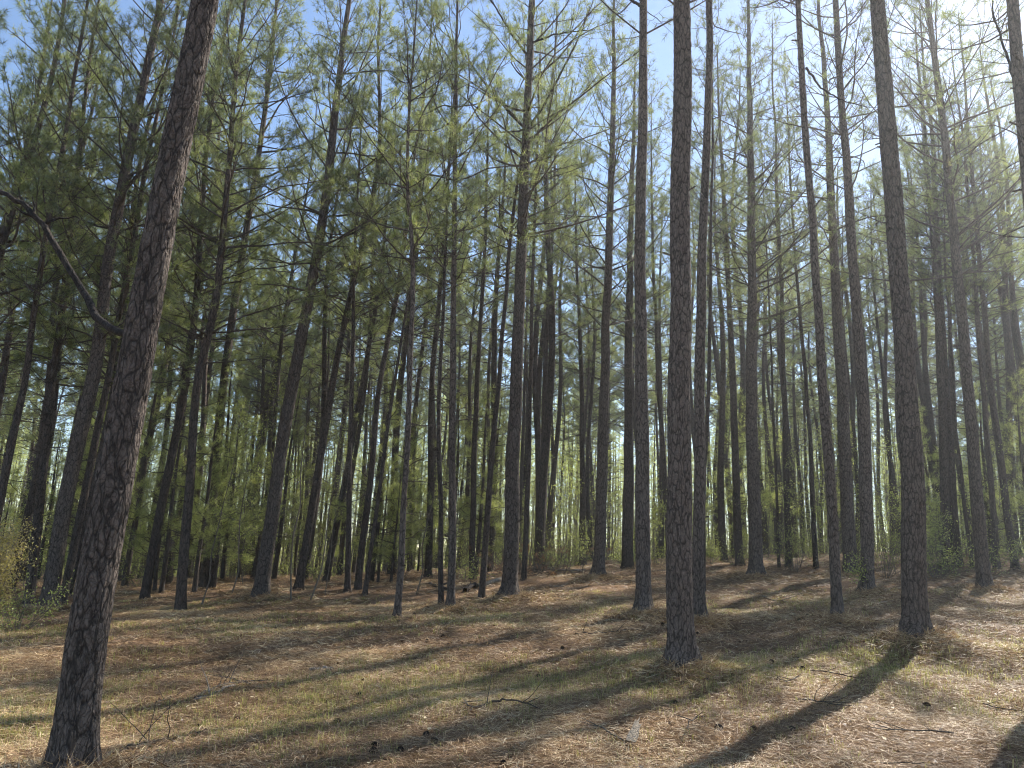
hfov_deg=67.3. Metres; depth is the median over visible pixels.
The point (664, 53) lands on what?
sky
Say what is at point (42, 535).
sapling
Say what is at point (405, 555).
shrub
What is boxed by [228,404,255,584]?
sapling
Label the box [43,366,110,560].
young pine
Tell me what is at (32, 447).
pine tree
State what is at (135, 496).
young pine
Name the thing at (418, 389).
pine tree
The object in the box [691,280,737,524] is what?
pine tree
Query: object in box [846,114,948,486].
pine tree
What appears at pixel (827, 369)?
pine tree
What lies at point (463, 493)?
sapling
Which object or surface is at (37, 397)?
pine tree
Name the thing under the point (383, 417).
pine tree
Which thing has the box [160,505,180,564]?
young pine
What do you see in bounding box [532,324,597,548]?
pine tree
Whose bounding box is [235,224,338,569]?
pine tree
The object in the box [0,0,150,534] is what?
pine tree
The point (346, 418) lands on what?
pine tree
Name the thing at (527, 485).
pine tree
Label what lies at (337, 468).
sapling
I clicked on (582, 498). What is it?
pine tree
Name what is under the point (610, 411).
pine tree
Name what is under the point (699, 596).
pine tree
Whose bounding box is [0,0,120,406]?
pine tree
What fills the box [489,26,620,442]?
pine tree
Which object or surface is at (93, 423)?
young pine
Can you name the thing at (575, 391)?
pine tree
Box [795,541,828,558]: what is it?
shrub
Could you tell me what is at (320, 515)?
young pine
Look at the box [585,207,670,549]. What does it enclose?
pine tree
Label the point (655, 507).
sapling
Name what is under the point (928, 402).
pine tree
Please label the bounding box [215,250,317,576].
pine tree
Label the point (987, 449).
pine tree
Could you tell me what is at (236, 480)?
young pine
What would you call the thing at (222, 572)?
young pine
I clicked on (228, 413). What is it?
young pine
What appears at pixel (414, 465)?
young pine
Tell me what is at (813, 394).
pine tree
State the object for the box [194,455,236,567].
young pine
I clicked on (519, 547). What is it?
shrub
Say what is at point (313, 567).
shrub
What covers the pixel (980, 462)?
young pine
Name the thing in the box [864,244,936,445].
pine tree
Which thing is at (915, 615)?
pine tree
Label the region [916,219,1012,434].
pine tree
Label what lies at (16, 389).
pine tree
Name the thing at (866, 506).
pine tree
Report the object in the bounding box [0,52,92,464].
pine tree
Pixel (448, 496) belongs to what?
young pine
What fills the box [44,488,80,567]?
young pine
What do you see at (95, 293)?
pine tree
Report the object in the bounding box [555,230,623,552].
pine tree
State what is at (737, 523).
pine tree
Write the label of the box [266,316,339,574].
pine tree
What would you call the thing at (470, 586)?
wood chunk
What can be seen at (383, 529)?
young pine
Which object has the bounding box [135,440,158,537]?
sapling
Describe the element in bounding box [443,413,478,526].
sapling
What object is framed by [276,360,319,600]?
sapling
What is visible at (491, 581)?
fallen log
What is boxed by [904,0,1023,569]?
pine tree
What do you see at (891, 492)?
sapling
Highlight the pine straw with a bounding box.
[0,551,1023,767]
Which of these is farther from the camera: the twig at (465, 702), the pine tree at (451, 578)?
the pine tree at (451, 578)
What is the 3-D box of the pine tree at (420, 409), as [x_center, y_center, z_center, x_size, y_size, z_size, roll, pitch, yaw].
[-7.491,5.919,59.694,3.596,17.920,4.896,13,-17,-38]
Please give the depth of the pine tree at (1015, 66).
11.44 m
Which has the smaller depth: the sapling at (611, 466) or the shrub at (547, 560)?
the shrub at (547, 560)
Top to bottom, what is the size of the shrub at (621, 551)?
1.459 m
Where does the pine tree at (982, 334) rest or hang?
on the ground at (773, 587)
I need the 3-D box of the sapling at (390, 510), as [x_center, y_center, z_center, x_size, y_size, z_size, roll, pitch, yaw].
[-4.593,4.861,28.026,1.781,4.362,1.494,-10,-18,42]
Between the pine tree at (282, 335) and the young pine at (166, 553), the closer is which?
the young pine at (166, 553)
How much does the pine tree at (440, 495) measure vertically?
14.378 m
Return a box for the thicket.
[0,387,1023,578]
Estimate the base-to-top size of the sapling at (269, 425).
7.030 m
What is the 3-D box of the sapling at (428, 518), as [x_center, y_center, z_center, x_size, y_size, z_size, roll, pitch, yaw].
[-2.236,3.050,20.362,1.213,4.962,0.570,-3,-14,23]
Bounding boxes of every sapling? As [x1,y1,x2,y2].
[1,477,29,566]
[11,471,55,584]
[121,514,147,583]
[133,489,153,575]
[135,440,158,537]
[194,409,247,603]
[200,394,281,592]
[220,467,259,575]
[223,358,314,544]
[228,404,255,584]
[274,468,298,560]
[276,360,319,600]
[297,464,339,573]
[310,371,356,599]
[311,398,362,548]
[312,461,352,594]
[324,499,360,572]
[353,524,368,561]
[367,460,402,575]
[410,408,447,594]
[423,475,462,570]
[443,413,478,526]
[456,437,484,564]
[456,525,476,563]
[461,483,484,542]
[495,368,521,573]
[521,481,535,552]
[521,487,535,558]
[545,447,592,567]
[546,443,594,563]
[573,523,593,550]
[591,447,622,558]
[614,495,634,541]
[633,482,666,564]
[692,504,717,548]
[726,397,781,554]
[748,507,782,539]
[761,411,808,558]
[761,430,774,557]
[770,442,827,567]
[820,415,873,524]
[821,402,840,553]
[835,434,878,535]
[871,436,896,570]
[872,430,900,572]
[875,428,898,556]
[925,480,962,541]
[926,492,960,557]
[926,509,940,555]
[957,423,1000,535]
[980,443,1023,548]
[991,401,1023,548]
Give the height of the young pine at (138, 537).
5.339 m
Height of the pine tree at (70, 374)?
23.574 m
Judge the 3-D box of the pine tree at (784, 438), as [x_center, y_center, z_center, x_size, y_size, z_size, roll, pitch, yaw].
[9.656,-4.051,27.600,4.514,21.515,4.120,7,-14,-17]
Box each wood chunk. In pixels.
[309,666,332,672]
[463,581,476,591]
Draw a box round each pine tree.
[0,0,103,441]
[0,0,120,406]
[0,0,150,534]
[0,0,154,590]
[0,0,169,604]
[0,0,218,767]
[0,0,242,604]
[0,5,45,154]
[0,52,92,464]
[0,64,93,352]
[0,149,62,417]
[0,204,26,383]
[0,236,109,519]
[0,248,42,402]
[0,290,45,508]
[0,302,22,438]
[0,317,42,473]
[0,353,40,449]
[1,234,35,407]
[3,363,67,507]
[4,218,102,575]
[11,124,124,581]
[12,350,80,524]
[18,0,247,606]
[18,118,127,576]
[44,223,115,470]
[46,0,232,595]
[57,178,152,458]
[58,290,116,444]
[61,174,135,577]
[62,299,156,417]
[84,168,200,411]
[92,0,356,610]
[94,303,166,418]
[101,45,250,581]
[106,0,288,599]
[106,272,182,419]
[125,2,281,583]
[133,165,228,579]
[137,339,178,470]
[139,334,166,458]
[141,361,185,464]
[148,188,231,555]
[149,297,205,441]
[153,265,224,569]
[157,183,256,568]
[157,240,249,508]
[166,128,290,545]
[168,346,230,475]
[171,0,350,588]
[173,171,278,577]
[205,0,441,597]
[208,223,306,564]
[208,225,288,563]
[208,256,317,574]
[212,186,348,502]
[213,354,277,549]
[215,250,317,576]
[224,234,315,576]
[226,264,295,440]
[232,312,301,466]
[233,245,307,455]
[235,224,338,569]
[236,82,349,578]
[251,300,338,491]
[255,0,451,590]
[265,223,360,562]
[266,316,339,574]
[267,257,385,571]
[272,79,396,579]
[280,310,331,574]
[290,346,346,497]
[291,134,395,563]
[293,305,353,521]
[295,353,339,464]
[297,338,343,463]
[298,299,347,487]
[299,58,410,592]
[308,84,423,574]
[312,261,396,573]
[317,200,392,571]
[320,62,436,582]
[323,0,490,617]
[328,340,372,490]
[330,0,474,589]
[331,297,419,522]
[335,303,406,573]
[336,180,429,556]
[341,277,405,448]
[345,58,466,574]
[353,82,458,595]
[356,136,458,572]
[365,43,481,570]
[368,0,565,606]
[382,36,493,603]
[385,44,504,576]
[388,352,435,528]
[394,268,445,569]
[399,357,436,532]
[406,212,477,521]
[408,0,660,595]
[412,287,488,568]
[412,310,479,559]
[415,269,485,568]
[416,161,515,569]
[416,190,490,538]
[428,36,542,580]
[441,308,532,565]
[441,318,498,567]
[442,276,509,564]
[443,136,555,522]
[445,354,521,481]
[446,0,597,598]
[450,78,569,571]
[456,317,490,565]
[478,361,534,564]
[480,230,565,554]
[482,243,558,559]
[484,6,581,580]
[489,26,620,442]
[491,60,600,557]
[499,0,608,572]
[501,300,541,476]
[503,148,612,554]
[506,95,591,559]
[518,0,696,576]
[522,272,585,513]
[525,137,626,565]
[525,144,602,555]
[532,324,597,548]
[548,224,624,558]
[554,287,623,531]
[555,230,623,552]
[556,301,617,515]
[558,366,612,481]
[559,44,692,568]
[560,179,651,560]
[560,297,617,483]
[571,284,655,531]
[573,310,623,487]
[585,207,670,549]
[587,226,669,482]
[589,0,720,610]
[608,291,666,553]
[610,262,705,558]
[610,340,667,493]
[611,366,666,447]
[614,85,707,539]
[614,190,695,558]
[633,74,720,425]
[647,174,734,513]
[648,284,706,471]
[651,320,717,467]
[654,116,783,561]
[660,0,702,669]
[660,43,786,555]
[663,0,761,591]
[666,143,746,552]
[667,33,788,565]
[669,0,864,575]
[691,0,748,616]
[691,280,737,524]
[691,291,745,535]
[692,226,776,551]
[708,104,809,555]
[710,296,778,539]
[710,313,778,538]
[715,316,798,486]
[717,9,829,566]
[724,230,809,555]
[725,0,944,573]
[730,167,830,557]
[730,328,781,441]
[731,102,806,567]
[734,215,813,552]
[739,45,850,568]
[742,0,902,615]
[755,0,926,591]
[757,241,831,553]
[757,304,814,512]
[760,205,836,551]
[767,343,833,512]
[768,355,821,548]
[775,272,837,553]
[781,352,836,541]
[784,203,890,554]
[788,186,874,544]
[789,143,884,501]
[801,170,892,550]
[801,247,869,549]
[805,158,930,554]
[805,289,871,552]
[814,358,858,465]
[819,308,895,529]
[824,0,1023,587]
[828,231,921,551]
[829,335,874,486]
[839,3,1005,566]
[839,164,919,552]
[846,0,941,639]
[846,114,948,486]
[855,366,897,474]
[862,145,989,554]
[863,0,1009,566]
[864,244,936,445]
[865,196,957,481]
[866,291,931,480]
[870,82,1014,557]
[871,223,957,483]
[873,154,969,513]
[887,284,978,418]
[889,333,937,433]
[902,0,1023,361]
[903,11,1023,568]
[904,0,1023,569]
[907,82,1006,540]
[910,86,998,567]
[915,167,1023,546]
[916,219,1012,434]
[917,303,963,458]
[921,315,965,487]
[927,177,1021,552]
[928,339,962,430]
[940,20,1023,457]
[940,98,1023,554]
[941,59,1023,426]
[941,125,1023,490]
[953,243,1023,537]
[953,320,1017,535]
[956,342,994,464]
[957,333,1017,553]
[966,136,1023,458]
[972,307,1014,457]
[973,238,1023,508]
[973,276,1023,545]
[975,308,1020,489]
[981,305,1023,422]
[982,353,1021,536]
[990,195,1023,373]
[992,154,1023,346]
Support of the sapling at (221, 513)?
on the ground at (773, 587)
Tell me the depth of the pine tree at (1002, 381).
49.34 m
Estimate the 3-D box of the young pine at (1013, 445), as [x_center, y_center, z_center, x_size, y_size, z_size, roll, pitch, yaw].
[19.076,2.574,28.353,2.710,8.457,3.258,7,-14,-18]
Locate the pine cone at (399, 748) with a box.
[396,746,403,754]
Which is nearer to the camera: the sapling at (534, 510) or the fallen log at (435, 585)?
the fallen log at (435, 585)
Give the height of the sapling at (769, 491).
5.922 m
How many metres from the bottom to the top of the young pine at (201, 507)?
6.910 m
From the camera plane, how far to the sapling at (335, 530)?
20.54 m
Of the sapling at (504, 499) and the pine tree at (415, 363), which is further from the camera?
the pine tree at (415, 363)
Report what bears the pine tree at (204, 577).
on the ground at (773, 587)
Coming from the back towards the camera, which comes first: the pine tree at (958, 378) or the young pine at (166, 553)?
the pine tree at (958, 378)
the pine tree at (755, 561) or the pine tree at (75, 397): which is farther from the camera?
the pine tree at (75, 397)
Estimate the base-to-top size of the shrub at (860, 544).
1.989 m
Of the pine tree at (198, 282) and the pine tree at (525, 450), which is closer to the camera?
the pine tree at (198, 282)
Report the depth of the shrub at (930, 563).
22.14 m
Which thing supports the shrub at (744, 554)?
on the ground at (773, 587)
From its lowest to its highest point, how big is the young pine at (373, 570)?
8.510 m
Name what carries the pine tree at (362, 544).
on the ground at (773, 587)
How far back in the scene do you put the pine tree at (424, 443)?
62.88 m
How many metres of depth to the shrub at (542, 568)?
24.68 m
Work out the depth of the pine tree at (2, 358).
36.48 m
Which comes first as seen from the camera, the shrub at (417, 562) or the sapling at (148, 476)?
the sapling at (148, 476)
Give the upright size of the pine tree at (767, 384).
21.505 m
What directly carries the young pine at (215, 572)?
on the ground at (773, 587)
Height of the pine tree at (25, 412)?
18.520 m
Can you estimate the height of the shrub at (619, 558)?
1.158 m
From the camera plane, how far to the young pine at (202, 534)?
22.67 m
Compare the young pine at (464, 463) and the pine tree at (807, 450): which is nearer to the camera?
the young pine at (464, 463)
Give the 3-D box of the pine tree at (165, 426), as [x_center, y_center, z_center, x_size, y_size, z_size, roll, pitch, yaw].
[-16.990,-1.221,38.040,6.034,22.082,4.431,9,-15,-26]
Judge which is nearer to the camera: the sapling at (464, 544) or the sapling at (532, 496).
the sapling at (464, 544)
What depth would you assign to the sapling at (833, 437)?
30.79 m
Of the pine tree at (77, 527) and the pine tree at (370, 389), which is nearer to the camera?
the pine tree at (77, 527)
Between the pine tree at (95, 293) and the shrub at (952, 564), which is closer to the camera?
the shrub at (952, 564)
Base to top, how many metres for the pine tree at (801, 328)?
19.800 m
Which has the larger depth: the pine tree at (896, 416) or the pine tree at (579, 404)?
the pine tree at (579, 404)
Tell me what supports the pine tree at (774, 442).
on the ground at (773, 587)
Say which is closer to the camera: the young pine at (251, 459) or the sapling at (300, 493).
the sapling at (300, 493)
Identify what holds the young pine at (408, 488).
on the ground at (773, 587)
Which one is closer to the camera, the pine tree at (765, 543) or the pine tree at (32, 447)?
the pine tree at (765, 543)
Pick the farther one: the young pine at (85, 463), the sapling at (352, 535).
the sapling at (352, 535)
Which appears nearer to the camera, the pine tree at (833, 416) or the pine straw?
the pine straw
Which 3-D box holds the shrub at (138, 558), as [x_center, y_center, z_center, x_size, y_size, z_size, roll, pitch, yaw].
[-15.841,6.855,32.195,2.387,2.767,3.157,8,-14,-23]
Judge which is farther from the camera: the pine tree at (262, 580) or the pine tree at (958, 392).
the pine tree at (958, 392)
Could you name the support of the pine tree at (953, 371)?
on the ground at (773, 587)
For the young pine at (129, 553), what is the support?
on the ground at (773, 587)
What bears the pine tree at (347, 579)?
on the ground at (773, 587)
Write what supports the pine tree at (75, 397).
on the ground at (773, 587)
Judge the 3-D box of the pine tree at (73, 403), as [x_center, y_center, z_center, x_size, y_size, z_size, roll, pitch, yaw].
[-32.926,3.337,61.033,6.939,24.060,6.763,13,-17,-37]
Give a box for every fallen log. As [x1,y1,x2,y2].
[428,582,446,589]
[476,571,520,587]
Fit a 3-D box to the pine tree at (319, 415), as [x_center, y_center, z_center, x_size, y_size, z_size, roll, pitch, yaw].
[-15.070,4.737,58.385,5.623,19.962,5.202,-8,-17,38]
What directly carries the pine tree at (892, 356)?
on the ground at (773, 587)
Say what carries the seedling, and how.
on the ground at (773, 587)
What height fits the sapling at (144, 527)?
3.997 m
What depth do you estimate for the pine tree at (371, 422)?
53.92 m
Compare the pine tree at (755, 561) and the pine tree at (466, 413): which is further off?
the pine tree at (466, 413)
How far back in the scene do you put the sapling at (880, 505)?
24.16 m
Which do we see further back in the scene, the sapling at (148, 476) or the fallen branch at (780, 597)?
the sapling at (148, 476)
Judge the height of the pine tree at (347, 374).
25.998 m
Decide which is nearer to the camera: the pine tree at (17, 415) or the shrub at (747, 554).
the pine tree at (17, 415)
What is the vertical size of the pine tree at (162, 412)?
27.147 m
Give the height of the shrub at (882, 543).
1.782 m
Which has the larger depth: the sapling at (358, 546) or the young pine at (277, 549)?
the sapling at (358, 546)
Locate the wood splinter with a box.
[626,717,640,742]
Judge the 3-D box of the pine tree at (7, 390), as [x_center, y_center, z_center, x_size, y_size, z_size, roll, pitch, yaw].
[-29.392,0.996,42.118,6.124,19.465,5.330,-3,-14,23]
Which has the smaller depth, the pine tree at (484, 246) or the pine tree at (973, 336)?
the pine tree at (484, 246)
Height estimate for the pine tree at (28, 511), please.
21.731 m
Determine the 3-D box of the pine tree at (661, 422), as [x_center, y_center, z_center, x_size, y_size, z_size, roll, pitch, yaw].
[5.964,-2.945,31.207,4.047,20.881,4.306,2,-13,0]
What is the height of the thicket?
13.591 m
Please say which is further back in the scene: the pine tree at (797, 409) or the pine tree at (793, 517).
the pine tree at (797, 409)
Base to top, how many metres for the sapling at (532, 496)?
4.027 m
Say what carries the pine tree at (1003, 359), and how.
on the ground at (773, 587)
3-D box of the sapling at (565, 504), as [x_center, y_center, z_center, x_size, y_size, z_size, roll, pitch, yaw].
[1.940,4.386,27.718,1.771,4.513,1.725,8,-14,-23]
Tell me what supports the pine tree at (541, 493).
on the ground at (773, 587)
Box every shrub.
[0,514,47,622]
[0,557,74,631]
[0,599,44,631]
[19,565,45,580]
[117,547,176,586]
[119,546,139,579]
[130,523,148,579]
[142,538,192,576]
[217,548,245,576]
[219,513,282,576]
[219,541,254,578]
[271,549,294,577]
[289,553,324,579]
[306,550,344,580]
[378,521,428,575]
[405,545,435,568]
[414,540,443,567]
[426,551,495,581]
[443,550,468,570]
[462,531,634,575]
[476,527,555,570]
[519,527,588,574]
[529,541,587,567]
[546,540,580,565]
[547,524,593,566]
[606,540,635,563]
[606,540,656,559]
[606,547,653,567]
[634,537,665,564]
[706,534,732,557]
[706,536,733,563]
[707,532,748,564]
[728,517,782,552]
[728,535,782,558]
[763,519,822,571]
[768,521,784,553]
[768,521,811,558]
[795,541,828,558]
[798,512,826,553]
[802,537,828,553]
[826,512,892,565]
[856,510,900,578]
[875,522,889,551]
[882,523,900,555]
[884,527,972,577]
[887,530,932,554]
[926,521,969,576]
[927,502,959,554]
[927,549,973,573]
[928,510,1004,558]
[943,534,1023,574]
[993,522,1023,569]
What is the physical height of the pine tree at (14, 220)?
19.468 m
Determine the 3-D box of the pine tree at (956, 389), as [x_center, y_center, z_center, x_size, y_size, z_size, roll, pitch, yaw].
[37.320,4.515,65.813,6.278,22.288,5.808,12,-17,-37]
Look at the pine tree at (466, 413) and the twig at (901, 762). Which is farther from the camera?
the pine tree at (466, 413)
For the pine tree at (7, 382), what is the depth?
40.31 m
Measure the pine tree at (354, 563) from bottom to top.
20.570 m
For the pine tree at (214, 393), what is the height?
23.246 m
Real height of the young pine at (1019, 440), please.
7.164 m
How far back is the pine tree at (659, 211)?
40.92 m
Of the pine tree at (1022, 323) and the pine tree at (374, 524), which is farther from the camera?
the pine tree at (1022, 323)
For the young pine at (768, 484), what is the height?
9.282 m
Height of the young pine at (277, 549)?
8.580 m
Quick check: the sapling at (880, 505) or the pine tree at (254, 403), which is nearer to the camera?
the sapling at (880, 505)
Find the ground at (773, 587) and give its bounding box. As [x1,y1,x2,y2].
[0,553,1023,767]
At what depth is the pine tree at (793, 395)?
47.96 m
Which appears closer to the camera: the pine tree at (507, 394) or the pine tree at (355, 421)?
the pine tree at (355, 421)
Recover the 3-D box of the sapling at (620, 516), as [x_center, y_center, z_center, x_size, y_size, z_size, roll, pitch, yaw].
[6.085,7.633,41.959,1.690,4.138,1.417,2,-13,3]
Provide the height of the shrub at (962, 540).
2.297 m
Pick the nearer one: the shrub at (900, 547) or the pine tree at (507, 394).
the shrub at (900, 547)
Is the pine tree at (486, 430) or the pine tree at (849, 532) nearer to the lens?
the pine tree at (849, 532)
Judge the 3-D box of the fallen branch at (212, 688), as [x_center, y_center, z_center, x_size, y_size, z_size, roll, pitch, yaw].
[-2.960,3.091,8.247,0.387,0.427,0.965,0,-13,11]
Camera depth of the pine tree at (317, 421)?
49.17 m
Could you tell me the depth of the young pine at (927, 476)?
38.04 m
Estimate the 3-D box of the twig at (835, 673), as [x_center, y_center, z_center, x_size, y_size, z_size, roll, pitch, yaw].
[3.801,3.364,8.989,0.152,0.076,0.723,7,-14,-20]
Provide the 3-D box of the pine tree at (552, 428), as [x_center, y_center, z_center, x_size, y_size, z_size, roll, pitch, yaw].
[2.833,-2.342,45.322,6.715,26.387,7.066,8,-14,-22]
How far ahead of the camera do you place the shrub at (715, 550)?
32.51 m
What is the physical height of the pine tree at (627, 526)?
21.618 m
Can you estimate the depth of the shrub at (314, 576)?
26.65 m
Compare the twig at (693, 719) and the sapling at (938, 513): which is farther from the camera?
the sapling at (938, 513)
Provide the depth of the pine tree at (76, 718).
5.19 m
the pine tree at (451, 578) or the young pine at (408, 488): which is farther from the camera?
the young pine at (408, 488)
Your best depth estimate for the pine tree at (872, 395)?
57.14 m
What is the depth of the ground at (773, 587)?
9.31 m
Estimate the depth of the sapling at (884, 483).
32.44 m
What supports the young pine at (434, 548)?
on the ground at (773, 587)
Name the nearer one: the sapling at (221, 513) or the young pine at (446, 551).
the sapling at (221, 513)
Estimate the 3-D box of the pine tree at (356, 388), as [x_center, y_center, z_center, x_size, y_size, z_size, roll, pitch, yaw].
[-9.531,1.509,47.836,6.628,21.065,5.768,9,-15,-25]
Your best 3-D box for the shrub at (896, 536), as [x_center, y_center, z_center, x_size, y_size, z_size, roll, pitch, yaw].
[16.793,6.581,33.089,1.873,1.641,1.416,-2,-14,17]
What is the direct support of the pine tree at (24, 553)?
on the ground at (773, 587)
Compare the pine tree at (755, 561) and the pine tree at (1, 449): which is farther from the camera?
the pine tree at (1, 449)
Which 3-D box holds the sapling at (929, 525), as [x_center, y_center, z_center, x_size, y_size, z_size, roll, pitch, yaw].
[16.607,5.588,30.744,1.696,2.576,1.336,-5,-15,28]
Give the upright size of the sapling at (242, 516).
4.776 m
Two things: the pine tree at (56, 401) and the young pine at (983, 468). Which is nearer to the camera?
the young pine at (983, 468)
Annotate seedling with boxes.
[841,549,867,591]
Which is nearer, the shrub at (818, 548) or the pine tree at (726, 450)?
the shrub at (818, 548)
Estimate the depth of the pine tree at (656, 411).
52.48 m
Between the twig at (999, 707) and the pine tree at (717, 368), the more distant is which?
the pine tree at (717, 368)
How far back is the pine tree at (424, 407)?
66.27 m
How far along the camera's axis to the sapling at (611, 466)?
39.45 m
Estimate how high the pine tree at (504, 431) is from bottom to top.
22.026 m
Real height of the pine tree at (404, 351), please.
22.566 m
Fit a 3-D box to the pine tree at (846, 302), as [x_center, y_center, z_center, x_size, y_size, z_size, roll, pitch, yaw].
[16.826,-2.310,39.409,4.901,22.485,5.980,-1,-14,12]
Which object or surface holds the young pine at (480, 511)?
on the ground at (773, 587)
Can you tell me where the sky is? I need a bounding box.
[0,0,1023,560]
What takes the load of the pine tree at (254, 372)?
on the ground at (773, 587)
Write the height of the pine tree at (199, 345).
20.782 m
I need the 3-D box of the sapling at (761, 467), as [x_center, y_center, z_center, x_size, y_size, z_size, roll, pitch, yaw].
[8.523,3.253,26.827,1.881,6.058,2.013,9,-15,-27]
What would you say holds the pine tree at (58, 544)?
on the ground at (773, 587)
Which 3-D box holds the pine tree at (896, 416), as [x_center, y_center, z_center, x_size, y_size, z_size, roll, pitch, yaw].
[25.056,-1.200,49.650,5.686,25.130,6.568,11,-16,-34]
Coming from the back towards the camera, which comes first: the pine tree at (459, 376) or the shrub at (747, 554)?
the pine tree at (459, 376)
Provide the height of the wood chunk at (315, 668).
0.095 m
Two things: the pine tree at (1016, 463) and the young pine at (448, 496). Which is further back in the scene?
the pine tree at (1016, 463)
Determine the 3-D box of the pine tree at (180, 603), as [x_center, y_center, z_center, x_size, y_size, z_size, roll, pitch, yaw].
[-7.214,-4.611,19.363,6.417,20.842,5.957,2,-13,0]
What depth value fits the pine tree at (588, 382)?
40.81 m
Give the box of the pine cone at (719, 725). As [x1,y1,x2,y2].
[714,724,722,730]
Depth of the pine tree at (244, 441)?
58.45 m
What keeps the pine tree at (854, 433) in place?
on the ground at (773, 587)
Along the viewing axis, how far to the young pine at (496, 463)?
28.89 m
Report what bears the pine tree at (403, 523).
on the ground at (773, 587)
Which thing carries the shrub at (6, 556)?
on the ground at (773, 587)
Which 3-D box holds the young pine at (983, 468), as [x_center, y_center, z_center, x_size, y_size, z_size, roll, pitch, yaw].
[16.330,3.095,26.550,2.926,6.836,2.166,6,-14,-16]
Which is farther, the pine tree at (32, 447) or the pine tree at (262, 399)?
the pine tree at (32, 447)
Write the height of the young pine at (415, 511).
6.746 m
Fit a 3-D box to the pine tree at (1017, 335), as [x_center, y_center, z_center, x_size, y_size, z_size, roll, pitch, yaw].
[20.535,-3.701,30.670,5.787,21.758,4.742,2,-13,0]
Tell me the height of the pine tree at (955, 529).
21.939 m
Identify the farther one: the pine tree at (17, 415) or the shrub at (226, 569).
the shrub at (226, 569)
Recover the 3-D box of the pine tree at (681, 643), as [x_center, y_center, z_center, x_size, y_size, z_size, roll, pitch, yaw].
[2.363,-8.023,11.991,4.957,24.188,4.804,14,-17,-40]
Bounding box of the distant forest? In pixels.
[0,327,1023,575]
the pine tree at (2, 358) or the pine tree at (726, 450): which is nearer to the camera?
the pine tree at (2, 358)
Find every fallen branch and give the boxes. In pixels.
[102,701,197,755]
[194,646,272,697]
[194,661,234,701]
[475,669,546,709]
[548,567,585,571]
[575,617,644,633]
[749,592,817,602]
[794,681,853,705]
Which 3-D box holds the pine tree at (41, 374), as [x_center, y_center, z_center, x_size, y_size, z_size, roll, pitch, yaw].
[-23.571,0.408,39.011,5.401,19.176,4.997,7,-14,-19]
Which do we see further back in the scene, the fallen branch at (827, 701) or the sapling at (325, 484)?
the sapling at (325, 484)
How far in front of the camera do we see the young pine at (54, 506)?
37.23 m
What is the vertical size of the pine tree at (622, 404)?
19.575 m
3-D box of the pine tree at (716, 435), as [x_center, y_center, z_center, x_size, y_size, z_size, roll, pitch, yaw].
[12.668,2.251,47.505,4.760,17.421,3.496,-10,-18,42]
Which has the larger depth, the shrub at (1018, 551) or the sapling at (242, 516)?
the sapling at (242, 516)
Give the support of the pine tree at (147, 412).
on the ground at (773, 587)
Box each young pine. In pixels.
[0,398,26,537]
[0,485,40,577]
[37,420,71,580]
[40,495,71,578]
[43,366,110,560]
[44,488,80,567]
[45,374,148,543]
[45,378,107,546]
[118,330,179,587]
[118,468,142,573]
[119,460,141,566]
[123,430,196,591]
[131,424,152,532]
[134,377,225,593]
[136,419,204,581]
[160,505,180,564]
[161,460,236,580]
[166,383,234,592]
[177,458,206,567]
[191,347,265,587]
[193,439,250,559]
[193,487,236,563]
[194,413,268,578]
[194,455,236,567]
[195,427,257,589]
[198,397,254,579]
[220,427,245,546]
[231,449,290,578]
[234,373,322,578]
[234,444,265,574]
[245,472,280,558]
[277,425,321,577]
[299,480,342,575]
[300,455,339,569]
[329,345,428,582]
[337,457,409,583]
[365,462,421,582]
[368,434,433,563]
[387,407,427,572]
[398,477,424,554]
[405,483,437,570]
[408,384,494,563]
[421,500,448,568]
[434,442,478,555]
[443,408,484,559]
[448,382,506,575]
[459,387,530,570]
[466,486,503,546]
[468,481,504,570]
[692,342,781,540]
[709,468,748,557]
[760,423,805,551]
[768,501,811,551]
[820,390,874,540]
[894,406,939,554]
[920,415,959,553]
[926,411,969,527]
[954,380,1021,562]
[956,412,1001,524]
[957,482,970,555]
[987,367,1023,529]
[1005,363,1023,510]
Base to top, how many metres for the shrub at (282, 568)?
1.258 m
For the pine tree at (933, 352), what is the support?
on the ground at (773, 587)
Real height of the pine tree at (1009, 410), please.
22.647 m
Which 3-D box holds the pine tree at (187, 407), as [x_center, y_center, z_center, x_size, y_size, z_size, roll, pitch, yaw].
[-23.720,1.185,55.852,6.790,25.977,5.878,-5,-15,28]
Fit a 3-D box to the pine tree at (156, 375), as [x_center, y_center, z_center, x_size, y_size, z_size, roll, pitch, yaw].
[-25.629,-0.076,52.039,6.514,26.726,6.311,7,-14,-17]
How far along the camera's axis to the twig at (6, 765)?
5.07 m
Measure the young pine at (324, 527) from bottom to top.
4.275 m
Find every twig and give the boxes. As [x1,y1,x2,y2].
[0,764,39,767]
[208,674,249,683]
[209,761,255,766]
[462,699,483,709]
[579,718,623,740]
[674,711,704,729]
[775,675,799,681]
[810,667,865,677]
[871,720,953,733]
[880,761,932,765]
[983,699,1023,711]
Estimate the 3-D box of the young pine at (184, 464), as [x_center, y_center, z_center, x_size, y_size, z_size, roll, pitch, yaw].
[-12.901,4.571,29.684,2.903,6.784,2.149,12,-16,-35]
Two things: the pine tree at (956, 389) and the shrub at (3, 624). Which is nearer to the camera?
the shrub at (3, 624)
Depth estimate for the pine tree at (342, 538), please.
33.84 m
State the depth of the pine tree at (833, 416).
65.08 m
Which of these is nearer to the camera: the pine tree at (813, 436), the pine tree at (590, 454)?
the pine tree at (590, 454)
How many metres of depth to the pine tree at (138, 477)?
32.71 m
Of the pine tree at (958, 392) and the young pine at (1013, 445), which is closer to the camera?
the young pine at (1013, 445)
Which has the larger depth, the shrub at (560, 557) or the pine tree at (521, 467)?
the pine tree at (521, 467)
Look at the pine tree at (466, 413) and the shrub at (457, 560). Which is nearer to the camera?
the shrub at (457, 560)

